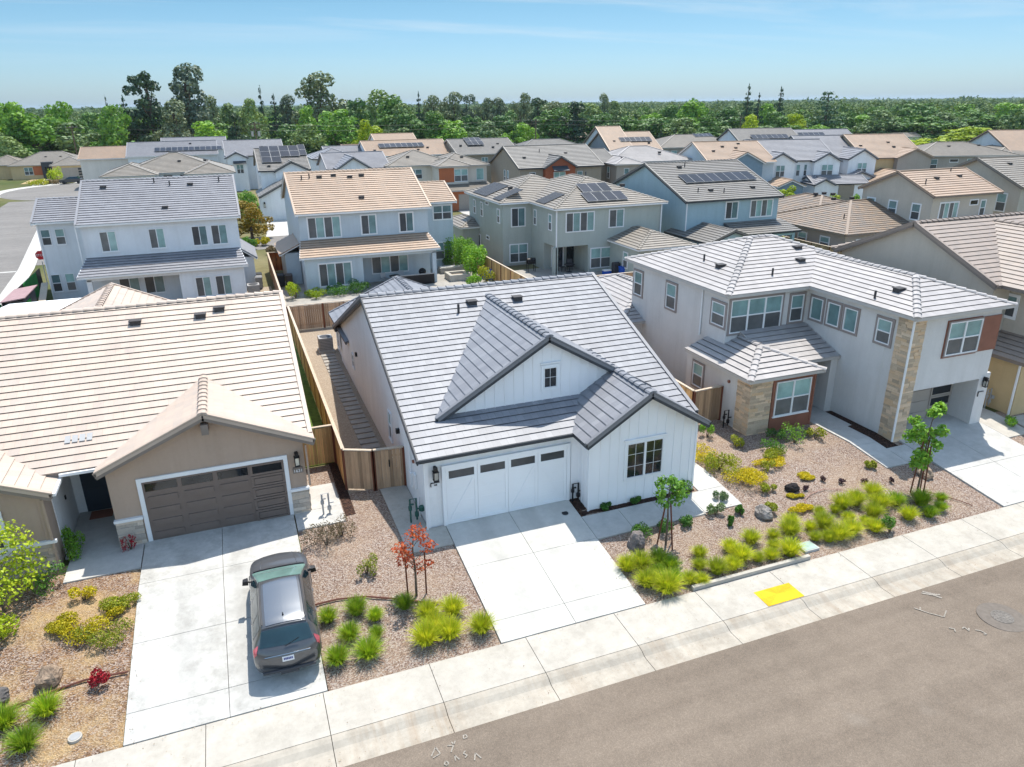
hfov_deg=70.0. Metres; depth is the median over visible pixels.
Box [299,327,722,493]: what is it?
side yard
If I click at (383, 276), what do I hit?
patio chair
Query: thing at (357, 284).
shrub
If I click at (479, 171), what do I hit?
window
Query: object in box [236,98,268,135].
broadleaf tree
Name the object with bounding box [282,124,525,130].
overhead wire
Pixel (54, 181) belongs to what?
shrub
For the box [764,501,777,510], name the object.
shrub
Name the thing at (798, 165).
window
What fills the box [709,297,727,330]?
window
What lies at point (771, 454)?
groundcover
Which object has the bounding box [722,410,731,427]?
pipe riser
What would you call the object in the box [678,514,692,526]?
shrub
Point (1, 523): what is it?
window
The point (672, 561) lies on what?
grass clump
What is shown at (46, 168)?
front door
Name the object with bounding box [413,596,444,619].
grass clump
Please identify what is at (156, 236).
window
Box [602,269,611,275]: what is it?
ice cooler
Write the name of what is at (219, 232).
window
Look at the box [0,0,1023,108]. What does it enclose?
sky
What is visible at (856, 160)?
farmhouse
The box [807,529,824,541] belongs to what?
grass clump
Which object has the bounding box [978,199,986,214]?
window
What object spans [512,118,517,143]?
cypress tree
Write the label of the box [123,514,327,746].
driveway
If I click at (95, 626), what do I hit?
groundcover
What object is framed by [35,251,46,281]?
stop sign
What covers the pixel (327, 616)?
grass clump
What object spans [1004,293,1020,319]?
window
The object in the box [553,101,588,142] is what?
pine tree
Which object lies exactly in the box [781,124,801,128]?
broadleaf tree
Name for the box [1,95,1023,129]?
woodland
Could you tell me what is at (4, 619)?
shrub
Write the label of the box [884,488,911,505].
grass clump
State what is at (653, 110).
broadleaf tree
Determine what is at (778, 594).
tactile paving
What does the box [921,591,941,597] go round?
paint mark
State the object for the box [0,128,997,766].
ground
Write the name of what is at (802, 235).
window
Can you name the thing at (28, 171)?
window
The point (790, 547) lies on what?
grass clump
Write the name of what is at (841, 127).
broadleaf tree
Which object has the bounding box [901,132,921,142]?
cottage
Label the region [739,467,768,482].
groundcover
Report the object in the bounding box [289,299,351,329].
wood fence
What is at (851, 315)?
window
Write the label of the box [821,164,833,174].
window
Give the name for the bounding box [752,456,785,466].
groundcover
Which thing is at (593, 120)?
broadleaf tree
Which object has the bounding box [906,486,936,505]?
grass clump
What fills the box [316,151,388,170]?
gable roof house
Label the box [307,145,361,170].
hip roof house
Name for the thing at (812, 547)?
utility box
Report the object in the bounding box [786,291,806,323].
window
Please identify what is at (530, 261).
barbecue
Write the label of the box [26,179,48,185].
shrub
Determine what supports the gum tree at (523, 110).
on the ground at (260, 262)
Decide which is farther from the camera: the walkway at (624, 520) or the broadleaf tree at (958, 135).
the broadleaf tree at (958, 135)
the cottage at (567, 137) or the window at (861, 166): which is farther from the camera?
the cottage at (567, 137)
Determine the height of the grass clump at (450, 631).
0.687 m
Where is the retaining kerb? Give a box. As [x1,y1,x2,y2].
[691,554,810,591]
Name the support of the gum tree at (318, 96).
on the ground at (260, 262)
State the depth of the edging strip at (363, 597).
23.84 m
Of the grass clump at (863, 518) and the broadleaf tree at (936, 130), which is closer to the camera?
the grass clump at (863, 518)
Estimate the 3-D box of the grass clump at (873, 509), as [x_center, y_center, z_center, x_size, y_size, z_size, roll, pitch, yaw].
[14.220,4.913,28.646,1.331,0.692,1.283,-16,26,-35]
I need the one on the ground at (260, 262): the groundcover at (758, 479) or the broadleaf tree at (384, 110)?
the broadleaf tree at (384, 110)
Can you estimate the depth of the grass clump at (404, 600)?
23.55 m
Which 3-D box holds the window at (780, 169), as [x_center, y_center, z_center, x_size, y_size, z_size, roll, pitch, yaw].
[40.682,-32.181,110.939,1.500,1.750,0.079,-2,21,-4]
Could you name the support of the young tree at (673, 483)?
on the mulch bed at (832, 459)
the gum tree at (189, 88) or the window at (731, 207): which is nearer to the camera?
the window at (731, 207)
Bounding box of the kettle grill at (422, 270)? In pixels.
[419,268,425,273]
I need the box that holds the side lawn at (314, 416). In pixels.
[292,337,331,466]
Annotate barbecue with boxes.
[526,257,535,271]
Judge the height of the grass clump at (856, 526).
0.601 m
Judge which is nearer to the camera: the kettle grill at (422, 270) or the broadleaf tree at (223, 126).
the kettle grill at (422, 270)
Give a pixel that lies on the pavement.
(24, 270)
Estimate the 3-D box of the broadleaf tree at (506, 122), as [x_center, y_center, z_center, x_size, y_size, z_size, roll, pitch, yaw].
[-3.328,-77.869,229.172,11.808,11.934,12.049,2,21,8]
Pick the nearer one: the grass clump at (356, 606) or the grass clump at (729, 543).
the grass clump at (356, 606)
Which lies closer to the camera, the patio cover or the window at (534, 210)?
the patio cover
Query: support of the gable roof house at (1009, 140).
on the ground at (260, 262)
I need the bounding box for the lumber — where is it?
[39,282,47,300]
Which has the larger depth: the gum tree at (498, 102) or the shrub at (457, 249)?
the gum tree at (498, 102)
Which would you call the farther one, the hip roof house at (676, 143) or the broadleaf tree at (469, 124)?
the broadleaf tree at (469, 124)
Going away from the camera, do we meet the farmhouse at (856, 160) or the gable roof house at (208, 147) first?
the farmhouse at (856, 160)
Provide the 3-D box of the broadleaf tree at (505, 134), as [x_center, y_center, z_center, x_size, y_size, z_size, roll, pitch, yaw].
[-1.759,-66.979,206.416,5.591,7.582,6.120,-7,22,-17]
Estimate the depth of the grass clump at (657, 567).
25.37 m
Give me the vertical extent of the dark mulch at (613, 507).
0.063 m
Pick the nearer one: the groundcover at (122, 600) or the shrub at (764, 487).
the groundcover at (122, 600)
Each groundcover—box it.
[43,611,78,634]
[45,613,113,645]
[68,617,134,648]
[98,592,141,611]
[695,442,717,462]
[697,454,742,476]
[721,466,767,485]
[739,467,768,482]
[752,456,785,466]
[762,446,785,458]
[786,493,804,498]
[788,503,813,511]
[797,471,815,479]
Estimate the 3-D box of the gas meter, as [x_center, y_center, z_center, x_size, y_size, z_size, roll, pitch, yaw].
[-3.590,4.831,27.552,0.617,1.159,0.218,-8,22,-19]
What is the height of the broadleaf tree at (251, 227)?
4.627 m
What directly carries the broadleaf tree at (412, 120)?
on the ground at (260, 262)
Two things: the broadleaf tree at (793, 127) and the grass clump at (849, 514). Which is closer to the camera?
the grass clump at (849, 514)
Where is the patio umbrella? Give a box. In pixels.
[0,285,37,304]
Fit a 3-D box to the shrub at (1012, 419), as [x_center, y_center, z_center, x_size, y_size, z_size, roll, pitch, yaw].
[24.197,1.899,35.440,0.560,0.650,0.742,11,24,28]
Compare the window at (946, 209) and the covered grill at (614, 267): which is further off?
the window at (946, 209)
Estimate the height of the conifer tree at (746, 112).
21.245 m
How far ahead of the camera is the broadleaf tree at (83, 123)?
216.40 m
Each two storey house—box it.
[30,174,257,299]
[274,167,456,292]
[453,171,696,275]
[598,234,1017,441]
[610,159,801,244]
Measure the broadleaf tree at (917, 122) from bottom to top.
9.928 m
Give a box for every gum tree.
[151,99,191,140]
[158,62,217,136]
[204,95,220,121]
[273,94,301,136]
[291,70,357,132]
[415,95,439,120]
[435,91,464,125]
[456,94,479,120]
[472,98,494,121]
[486,97,508,128]
[509,93,532,126]
[542,101,561,129]
[598,93,613,120]
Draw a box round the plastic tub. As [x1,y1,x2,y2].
[618,265,624,273]
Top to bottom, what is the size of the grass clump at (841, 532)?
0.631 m
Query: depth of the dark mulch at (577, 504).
28.86 m
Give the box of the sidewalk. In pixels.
[52,502,1023,766]
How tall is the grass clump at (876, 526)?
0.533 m
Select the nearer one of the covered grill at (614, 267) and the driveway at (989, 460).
the driveway at (989, 460)
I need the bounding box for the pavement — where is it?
[0,179,77,304]
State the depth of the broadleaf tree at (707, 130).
223.42 m
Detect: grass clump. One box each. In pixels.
[0,698,25,730]
[0,717,47,758]
[19,686,67,718]
[316,603,341,622]
[321,641,355,665]
[333,619,366,641]
[338,593,370,615]
[347,633,389,662]
[364,604,385,621]
[366,623,385,637]
[390,589,416,609]
[403,617,442,648]
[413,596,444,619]
[419,607,452,631]
[431,613,466,640]
[437,593,468,617]
[464,608,499,634]
[612,553,639,571]
[626,548,656,569]
[629,565,660,588]
[643,566,689,594]
[645,562,665,575]
[647,545,671,563]
[654,552,682,570]
[663,566,685,580]
[679,568,701,584]
[688,556,708,569]
[689,543,709,557]
[691,571,710,583]
[699,554,736,574]
[719,537,743,552]
[723,553,745,570]
[725,541,759,561]
[737,526,765,544]
[751,549,768,561]
[760,546,783,559]
[763,527,782,538]
[765,538,781,548]
[772,534,809,556]
[777,511,802,524]
[777,516,804,535]
[803,519,817,530]
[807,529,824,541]
[809,509,841,528]
[811,504,827,515]
[818,528,838,541]
[820,520,857,540]
[828,491,856,509]
[828,502,842,513]
[837,516,867,534]
[841,487,868,505]
[842,509,857,520]
[857,481,885,496]
[858,514,872,523]
[861,516,888,532]
[862,499,888,517]
[866,490,896,507]
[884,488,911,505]
[895,503,922,520]
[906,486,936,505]
[918,502,942,517]
[932,500,950,511]
[935,490,950,501]
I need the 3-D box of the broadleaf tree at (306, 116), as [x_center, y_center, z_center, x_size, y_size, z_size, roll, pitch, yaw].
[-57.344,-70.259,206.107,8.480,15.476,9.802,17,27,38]
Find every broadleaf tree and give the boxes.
[0,101,39,155]
[0,132,16,154]
[0,136,34,157]
[2,113,73,152]
[42,121,104,153]
[44,101,84,153]
[73,119,101,141]
[81,112,108,141]
[88,104,133,146]
[119,109,142,141]
[191,120,227,138]
[208,123,238,135]
[213,102,237,130]
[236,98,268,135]
[237,189,261,222]
[237,200,274,238]
[246,120,270,138]
[274,124,299,145]
[285,123,330,151]
[294,105,318,144]
[304,109,360,150]
[305,142,320,153]
[338,98,374,133]
[351,119,383,143]
[359,89,388,123]
[373,94,406,129]
[382,103,414,132]
[390,113,422,137]
[397,128,419,138]
[414,111,448,139]
[431,120,467,140]
[454,115,484,138]
[465,121,503,137]
[483,115,518,139]
[495,110,517,125]
[501,132,513,142]
[508,122,539,142]
[533,107,580,141]
[537,123,560,137]
[559,106,570,117]
[578,103,602,133]
[578,112,625,141]
[608,101,626,122]
[617,116,648,130]
[634,117,672,138]
[636,106,648,114]
[640,112,663,118]
[648,109,658,115]
[656,122,688,137]
[659,105,685,119]
[660,117,698,135]
[676,98,708,121]
[691,126,720,135]
[692,115,721,132]
[714,106,741,127]
[714,126,731,136]
[741,114,758,127]
[758,103,775,126]
[758,111,788,127]
[779,185,796,195]
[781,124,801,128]
[786,113,807,127]
[801,124,829,128]
[807,119,835,128]
[829,111,859,132]
[831,126,854,131]
[837,103,852,116]
[847,114,878,133]
[851,109,903,133]
[862,106,875,116]
[881,116,916,131]
[884,115,958,140]
[897,103,937,125]
[911,138,930,144]
[918,112,976,141]
[928,119,946,141]
[934,126,991,141]
[946,103,980,117]
[946,123,971,136]
[957,110,1002,126]
[970,122,992,134]
[980,106,989,111]
[983,102,1023,118]
[987,120,1009,129]
[992,108,1006,115]
[999,109,1023,129]
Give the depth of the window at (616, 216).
67.35 m
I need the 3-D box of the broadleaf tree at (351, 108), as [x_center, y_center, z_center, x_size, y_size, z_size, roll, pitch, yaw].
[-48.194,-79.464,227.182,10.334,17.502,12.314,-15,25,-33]
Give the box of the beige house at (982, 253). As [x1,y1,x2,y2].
[831,211,1023,415]
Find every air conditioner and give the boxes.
[247,282,259,292]
[317,334,334,353]
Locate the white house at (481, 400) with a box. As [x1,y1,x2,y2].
[328,272,711,529]
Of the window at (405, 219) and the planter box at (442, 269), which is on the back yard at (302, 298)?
the planter box at (442, 269)
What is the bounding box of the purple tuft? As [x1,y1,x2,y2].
[838,478,845,483]
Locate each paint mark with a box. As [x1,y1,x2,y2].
[431,734,481,765]
[915,607,946,616]
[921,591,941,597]
[949,627,986,633]
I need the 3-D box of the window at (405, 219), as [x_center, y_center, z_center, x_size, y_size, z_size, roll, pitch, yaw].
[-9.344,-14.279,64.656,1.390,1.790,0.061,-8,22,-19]
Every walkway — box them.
[63,508,144,583]
[295,482,345,531]
[380,485,453,553]
[582,463,741,539]
[810,405,914,467]
[979,408,1023,437]
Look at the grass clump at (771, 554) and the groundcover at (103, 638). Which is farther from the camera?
the grass clump at (771, 554)
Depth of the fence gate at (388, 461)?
29.82 m
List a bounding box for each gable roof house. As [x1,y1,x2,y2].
[77,146,127,179]
[125,136,226,163]
[222,139,282,190]
[253,144,310,220]
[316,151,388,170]
[358,132,451,156]
[443,137,515,183]
[488,143,612,182]
[583,126,662,150]
[678,140,805,195]
[716,127,796,140]
[792,129,851,134]
[840,133,934,181]
[858,167,1003,221]
[951,155,1023,213]
[967,130,1023,151]
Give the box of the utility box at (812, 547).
[800,540,819,553]
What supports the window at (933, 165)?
in the hip roof house at (948, 154)
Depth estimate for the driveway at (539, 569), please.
25.34 m
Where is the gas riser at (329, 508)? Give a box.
[320,492,333,514]
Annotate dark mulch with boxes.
[329,463,355,515]
[569,498,585,511]
[578,488,693,516]
[827,411,897,447]
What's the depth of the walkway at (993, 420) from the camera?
35.72 m
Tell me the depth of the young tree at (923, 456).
29.35 m
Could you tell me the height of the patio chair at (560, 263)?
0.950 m
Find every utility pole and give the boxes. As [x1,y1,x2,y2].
[65,125,77,154]
[249,122,260,138]
[531,119,539,138]
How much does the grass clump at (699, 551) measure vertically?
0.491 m
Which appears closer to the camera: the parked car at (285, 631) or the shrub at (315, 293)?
the parked car at (285, 631)
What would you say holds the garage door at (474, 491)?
in the white house at (481, 400)
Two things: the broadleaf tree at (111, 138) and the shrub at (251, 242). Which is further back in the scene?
the broadleaf tree at (111, 138)
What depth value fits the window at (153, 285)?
59.00 m
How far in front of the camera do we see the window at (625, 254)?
65.77 m
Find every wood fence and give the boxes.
[267,252,286,305]
[287,306,344,483]
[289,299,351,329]
[302,424,335,466]
[342,448,376,490]
[466,256,526,280]
[596,272,632,276]
[676,379,693,399]
[692,385,723,423]
[779,236,841,253]
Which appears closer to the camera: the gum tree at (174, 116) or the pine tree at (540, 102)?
the gum tree at (174, 116)
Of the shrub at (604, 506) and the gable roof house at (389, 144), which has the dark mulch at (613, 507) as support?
the shrub at (604, 506)
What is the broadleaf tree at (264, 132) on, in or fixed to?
on the dry field
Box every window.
[0,511,12,559]
[24,167,33,174]
[39,229,53,246]
[50,274,63,292]
[54,228,67,245]
[64,273,77,291]
[98,231,119,252]
[118,278,140,290]
[143,276,166,293]
[148,228,166,248]
[191,225,208,246]
[195,276,213,296]
[210,224,228,244]
[215,275,232,294]
[236,165,244,173]
[306,215,341,239]
[317,261,352,287]
[337,331,340,349]
[351,352,354,369]
[360,214,377,234]
[371,255,408,274]
[387,409,393,443]
[398,211,414,232]
[413,169,421,178]
[432,204,451,220]
[436,241,453,259]
[454,169,467,181]
[473,199,475,213]
[476,168,483,179]
[480,201,482,216]
[482,157,487,162]
[497,208,499,223]
[509,243,527,262]
[511,207,525,227]
[533,209,536,225]
[541,363,559,390]
[548,213,551,230]
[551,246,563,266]
[554,172,564,177]
[565,211,594,232]
[590,246,609,268]
[607,166,609,178]
[608,208,624,227]
[622,251,627,268]
[623,435,665,481]
[632,268,643,298]
[664,280,677,312]
[690,359,704,388]
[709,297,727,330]
[724,201,738,219]
[726,292,785,335]
[749,198,773,217]
[772,376,812,417]
[775,165,784,176]
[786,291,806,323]
[795,164,800,175]
[797,231,807,241]
[803,164,807,175]
[807,294,825,323]
[819,235,829,246]
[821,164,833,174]
[824,299,843,330]
[840,304,860,336]
[857,163,866,171]
[872,314,895,348]
[887,199,897,213]
[909,203,921,220]
[930,159,937,168]
[937,201,959,218]
[942,317,984,357]
[949,159,958,162]
[969,199,978,205]
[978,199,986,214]
[993,193,1008,211]
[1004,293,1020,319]
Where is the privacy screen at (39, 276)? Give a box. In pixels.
[1,268,42,306]
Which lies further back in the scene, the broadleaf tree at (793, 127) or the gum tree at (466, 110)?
the gum tree at (466, 110)
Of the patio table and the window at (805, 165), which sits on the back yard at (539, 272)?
the patio table
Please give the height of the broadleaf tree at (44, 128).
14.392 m
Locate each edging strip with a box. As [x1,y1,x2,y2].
[0,671,127,710]
[315,596,440,605]
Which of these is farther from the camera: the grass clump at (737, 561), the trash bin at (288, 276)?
the trash bin at (288, 276)
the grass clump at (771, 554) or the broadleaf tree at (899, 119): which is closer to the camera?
the grass clump at (771, 554)
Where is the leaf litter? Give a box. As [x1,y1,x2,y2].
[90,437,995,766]
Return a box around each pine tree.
[122,70,170,141]
[226,112,248,139]
[523,97,546,135]
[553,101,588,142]
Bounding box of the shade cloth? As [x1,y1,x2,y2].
[23,272,39,297]
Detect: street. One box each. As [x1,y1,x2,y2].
[0,184,79,293]
[36,235,287,264]
[345,557,1023,766]
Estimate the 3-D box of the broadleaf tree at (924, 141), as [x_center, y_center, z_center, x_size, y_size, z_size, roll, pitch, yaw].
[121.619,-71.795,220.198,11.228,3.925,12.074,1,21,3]
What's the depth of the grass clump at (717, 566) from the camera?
25.48 m
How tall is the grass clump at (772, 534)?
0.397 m
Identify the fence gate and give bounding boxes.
[268,252,282,270]
[372,445,406,490]
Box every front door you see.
[45,167,50,178]
[79,472,111,511]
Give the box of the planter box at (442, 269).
[438,264,469,273]
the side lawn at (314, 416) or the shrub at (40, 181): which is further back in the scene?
the shrub at (40, 181)
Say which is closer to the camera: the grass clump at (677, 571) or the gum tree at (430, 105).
the grass clump at (677, 571)
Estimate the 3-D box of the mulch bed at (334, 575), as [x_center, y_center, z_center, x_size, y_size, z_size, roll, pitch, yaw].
[-5.073,5.907,27.046,5.200,0.737,12.830,-8,22,-19]
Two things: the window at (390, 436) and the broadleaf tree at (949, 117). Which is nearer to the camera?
the window at (390, 436)
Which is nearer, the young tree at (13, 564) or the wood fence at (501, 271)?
the young tree at (13, 564)
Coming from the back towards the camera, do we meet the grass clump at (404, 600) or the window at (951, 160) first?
the window at (951, 160)
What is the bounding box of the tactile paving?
[754,583,803,605]
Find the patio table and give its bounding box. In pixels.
[564,263,574,272]
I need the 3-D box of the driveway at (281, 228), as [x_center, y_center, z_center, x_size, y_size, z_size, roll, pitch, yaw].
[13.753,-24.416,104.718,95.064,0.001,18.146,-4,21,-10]
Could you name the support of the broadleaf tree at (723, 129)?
on the ground at (260, 262)
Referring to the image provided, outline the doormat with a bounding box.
[89,508,112,519]
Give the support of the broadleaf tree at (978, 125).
on the ground at (260, 262)
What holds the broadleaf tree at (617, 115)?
on the ground at (260, 262)
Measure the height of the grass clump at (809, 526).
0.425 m
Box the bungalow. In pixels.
[0,151,82,179]
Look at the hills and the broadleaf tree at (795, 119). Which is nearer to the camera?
the broadleaf tree at (795, 119)
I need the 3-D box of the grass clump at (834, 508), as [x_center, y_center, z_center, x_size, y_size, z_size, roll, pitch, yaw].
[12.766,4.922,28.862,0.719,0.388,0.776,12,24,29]
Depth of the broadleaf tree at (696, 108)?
257.24 m
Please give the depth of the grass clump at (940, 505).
29.23 m
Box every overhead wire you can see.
[72,125,247,129]
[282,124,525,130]
[284,119,533,125]
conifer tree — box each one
[118,95,127,122]
[258,85,271,138]
[268,94,285,145]
[414,92,423,120]
[739,83,753,126]
[753,92,763,125]
[774,86,784,115]
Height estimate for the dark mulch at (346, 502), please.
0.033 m
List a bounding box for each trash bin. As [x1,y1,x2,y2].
[254,275,262,287]
[277,273,284,286]
[285,273,292,284]
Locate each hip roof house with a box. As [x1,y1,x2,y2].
[99,152,235,178]
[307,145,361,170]
[383,149,489,210]
[514,138,590,147]
[605,145,692,182]
[655,133,718,153]
[916,141,1023,168]
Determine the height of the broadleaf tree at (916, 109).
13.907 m
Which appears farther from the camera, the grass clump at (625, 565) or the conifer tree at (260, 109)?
the conifer tree at (260, 109)
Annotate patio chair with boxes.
[380,272,388,282]
[558,260,565,271]
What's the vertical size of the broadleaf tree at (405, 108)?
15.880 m
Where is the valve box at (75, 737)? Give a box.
[67,731,82,743]
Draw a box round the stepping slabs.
[321,353,389,478]
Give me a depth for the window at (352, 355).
40.35 m
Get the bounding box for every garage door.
[59,167,82,178]
[141,460,289,539]
[445,447,566,524]
[459,194,468,209]
[907,384,952,421]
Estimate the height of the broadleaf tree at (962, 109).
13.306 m
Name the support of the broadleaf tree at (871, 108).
on the ground at (260, 262)
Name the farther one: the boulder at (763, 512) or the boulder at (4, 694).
the boulder at (763, 512)
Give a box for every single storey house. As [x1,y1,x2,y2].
[0,282,315,579]
[776,192,908,246]
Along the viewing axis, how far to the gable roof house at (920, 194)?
72.12 m
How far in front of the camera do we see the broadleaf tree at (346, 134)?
195.87 m
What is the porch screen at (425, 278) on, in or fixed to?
on the back yard at (302, 298)
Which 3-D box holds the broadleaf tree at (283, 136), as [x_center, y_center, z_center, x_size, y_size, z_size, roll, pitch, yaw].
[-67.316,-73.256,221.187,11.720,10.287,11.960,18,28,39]
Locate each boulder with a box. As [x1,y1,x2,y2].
[0,687,9,704]
[33,664,62,689]
[627,530,644,551]
[754,504,772,519]
[784,483,799,492]
[917,466,933,479]
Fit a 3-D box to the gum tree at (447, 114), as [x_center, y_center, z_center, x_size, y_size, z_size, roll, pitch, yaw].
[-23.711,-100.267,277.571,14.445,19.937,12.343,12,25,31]
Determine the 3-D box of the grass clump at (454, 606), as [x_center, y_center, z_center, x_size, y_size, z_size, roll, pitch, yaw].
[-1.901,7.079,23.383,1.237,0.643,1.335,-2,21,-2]
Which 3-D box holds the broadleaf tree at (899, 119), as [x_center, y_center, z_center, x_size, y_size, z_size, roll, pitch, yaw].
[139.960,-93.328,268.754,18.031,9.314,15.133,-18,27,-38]
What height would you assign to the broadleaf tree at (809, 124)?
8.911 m
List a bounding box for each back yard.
[247,286,271,291]
[273,268,493,329]
[514,267,601,277]
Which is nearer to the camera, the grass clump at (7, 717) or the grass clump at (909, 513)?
the grass clump at (7, 717)
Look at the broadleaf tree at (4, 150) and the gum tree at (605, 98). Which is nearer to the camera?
the broadleaf tree at (4, 150)
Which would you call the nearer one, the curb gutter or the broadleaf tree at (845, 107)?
the curb gutter
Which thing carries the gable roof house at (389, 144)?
on the ground at (260, 262)
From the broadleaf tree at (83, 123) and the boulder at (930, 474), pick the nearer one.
the boulder at (930, 474)
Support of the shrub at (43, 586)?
on the mulch bed at (96, 715)
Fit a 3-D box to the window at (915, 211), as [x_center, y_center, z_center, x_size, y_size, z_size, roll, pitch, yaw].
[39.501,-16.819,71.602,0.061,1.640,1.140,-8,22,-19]
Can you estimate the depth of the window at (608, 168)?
111.23 m
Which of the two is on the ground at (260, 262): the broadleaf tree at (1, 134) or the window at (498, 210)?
the broadleaf tree at (1, 134)
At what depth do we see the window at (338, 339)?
44.46 m
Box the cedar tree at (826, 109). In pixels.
[805,91,847,128]
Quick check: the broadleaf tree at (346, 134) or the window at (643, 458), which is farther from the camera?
the broadleaf tree at (346, 134)
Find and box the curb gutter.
[225,533,1023,766]
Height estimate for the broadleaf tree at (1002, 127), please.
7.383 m
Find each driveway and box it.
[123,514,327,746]
[266,210,469,236]
[446,500,644,643]
[899,414,1023,506]
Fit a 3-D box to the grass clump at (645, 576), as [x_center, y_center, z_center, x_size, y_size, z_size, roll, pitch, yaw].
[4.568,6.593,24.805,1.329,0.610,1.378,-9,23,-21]
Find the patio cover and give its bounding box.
[0,298,79,314]
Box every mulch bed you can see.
[0,552,143,766]
[295,465,499,690]
[582,411,1002,604]
[994,411,1023,445]
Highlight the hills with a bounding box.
[72,99,881,108]
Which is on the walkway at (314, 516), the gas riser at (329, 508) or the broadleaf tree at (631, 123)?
the gas riser at (329, 508)
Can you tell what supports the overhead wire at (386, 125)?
attached to the utility pole at (252, 132)
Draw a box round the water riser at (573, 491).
[571,482,579,501]
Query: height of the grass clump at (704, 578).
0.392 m
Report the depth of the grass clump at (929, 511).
28.79 m
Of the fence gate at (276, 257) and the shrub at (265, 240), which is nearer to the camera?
the fence gate at (276, 257)
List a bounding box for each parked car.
[59,176,83,183]
[242,551,321,675]
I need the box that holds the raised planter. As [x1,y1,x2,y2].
[444,270,469,281]
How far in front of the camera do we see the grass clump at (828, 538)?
27.26 m
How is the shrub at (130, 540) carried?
on the ground at (260, 262)
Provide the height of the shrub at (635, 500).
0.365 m
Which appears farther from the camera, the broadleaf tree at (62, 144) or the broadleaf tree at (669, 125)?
the broadleaf tree at (669, 125)
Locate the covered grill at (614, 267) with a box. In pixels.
[611,262,619,273]
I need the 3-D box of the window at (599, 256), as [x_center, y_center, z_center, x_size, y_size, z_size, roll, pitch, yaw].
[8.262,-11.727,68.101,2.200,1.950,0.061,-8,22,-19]
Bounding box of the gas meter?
[408,498,423,522]
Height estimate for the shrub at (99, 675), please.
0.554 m
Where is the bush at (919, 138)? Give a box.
[912,137,939,141]
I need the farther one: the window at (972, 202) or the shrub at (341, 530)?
the window at (972, 202)
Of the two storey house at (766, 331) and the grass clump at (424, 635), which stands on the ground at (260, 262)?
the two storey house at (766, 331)
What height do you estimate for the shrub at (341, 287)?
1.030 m
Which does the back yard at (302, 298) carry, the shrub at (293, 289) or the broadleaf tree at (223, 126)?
the shrub at (293, 289)
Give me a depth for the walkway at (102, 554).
25.90 m
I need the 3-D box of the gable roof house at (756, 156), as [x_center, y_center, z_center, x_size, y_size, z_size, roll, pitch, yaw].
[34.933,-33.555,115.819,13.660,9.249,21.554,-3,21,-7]
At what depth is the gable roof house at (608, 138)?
140.96 m
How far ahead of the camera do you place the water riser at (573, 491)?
28.90 m
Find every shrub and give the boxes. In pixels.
[0,612,19,639]
[24,560,67,596]
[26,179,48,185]
[47,166,62,179]
[48,179,60,183]
[61,525,84,547]
[63,538,82,560]
[68,585,97,600]
[87,667,110,687]
[106,605,125,617]
[119,534,136,552]
[242,236,257,246]
[254,236,270,245]
[265,245,277,253]
[285,281,300,297]
[301,519,344,548]
[304,287,326,297]
[326,282,351,295]
[328,513,357,538]
[348,278,370,293]
[356,552,378,577]
[442,236,475,265]
[442,257,453,265]
[453,234,463,258]
[461,244,487,275]
[465,273,481,283]
[477,265,495,282]
[600,501,611,510]
[630,495,640,503]
[630,521,652,537]
[657,518,674,532]
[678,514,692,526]
[680,478,692,491]
[699,424,714,436]
[704,451,736,473]
[706,502,726,515]
[712,490,728,500]
[727,515,734,526]
[730,434,744,446]
[734,504,744,514]
[759,438,787,453]
[760,459,775,471]
[760,482,777,493]
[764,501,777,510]
[765,428,786,439]
[780,421,805,443]
[804,427,827,438]
[864,460,876,468]
[881,514,896,532]
[1004,415,1017,426]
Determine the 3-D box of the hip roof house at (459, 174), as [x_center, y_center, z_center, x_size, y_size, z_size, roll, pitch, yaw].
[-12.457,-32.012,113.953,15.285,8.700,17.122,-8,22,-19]
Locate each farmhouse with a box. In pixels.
[743,139,868,200]
[787,135,878,179]
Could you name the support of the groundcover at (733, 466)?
on the mulch bed at (832, 459)
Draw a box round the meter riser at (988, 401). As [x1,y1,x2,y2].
[983,388,994,407]
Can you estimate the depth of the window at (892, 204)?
73.92 m
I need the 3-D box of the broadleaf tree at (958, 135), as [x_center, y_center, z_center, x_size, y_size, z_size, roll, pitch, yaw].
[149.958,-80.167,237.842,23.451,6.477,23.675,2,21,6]
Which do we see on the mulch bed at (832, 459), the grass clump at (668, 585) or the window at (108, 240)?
the grass clump at (668, 585)
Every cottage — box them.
[561,132,586,139]
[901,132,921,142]
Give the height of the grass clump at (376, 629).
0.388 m
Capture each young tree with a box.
[0,519,49,612]
[390,522,437,595]
[653,474,689,549]
[902,401,950,493]
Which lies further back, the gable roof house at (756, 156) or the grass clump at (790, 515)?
the gable roof house at (756, 156)
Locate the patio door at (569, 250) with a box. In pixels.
[566,246,573,266]
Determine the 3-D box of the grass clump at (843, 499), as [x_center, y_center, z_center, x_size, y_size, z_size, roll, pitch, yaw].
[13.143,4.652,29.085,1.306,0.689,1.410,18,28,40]
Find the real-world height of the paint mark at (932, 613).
0.013 m
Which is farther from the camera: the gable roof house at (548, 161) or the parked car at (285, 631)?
the gable roof house at (548, 161)
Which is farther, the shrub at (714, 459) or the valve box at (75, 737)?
the shrub at (714, 459)
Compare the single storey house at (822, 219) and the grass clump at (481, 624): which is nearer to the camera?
the grass clump at (481, 624)
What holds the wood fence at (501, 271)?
on the ground at (260, 262)
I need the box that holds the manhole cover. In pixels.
[976,603,1023,631]
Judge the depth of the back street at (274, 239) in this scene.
84.46 m
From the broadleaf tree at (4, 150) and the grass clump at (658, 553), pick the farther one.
the broadleaf tree at (4, 150)
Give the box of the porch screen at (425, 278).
[391,272,434,283]

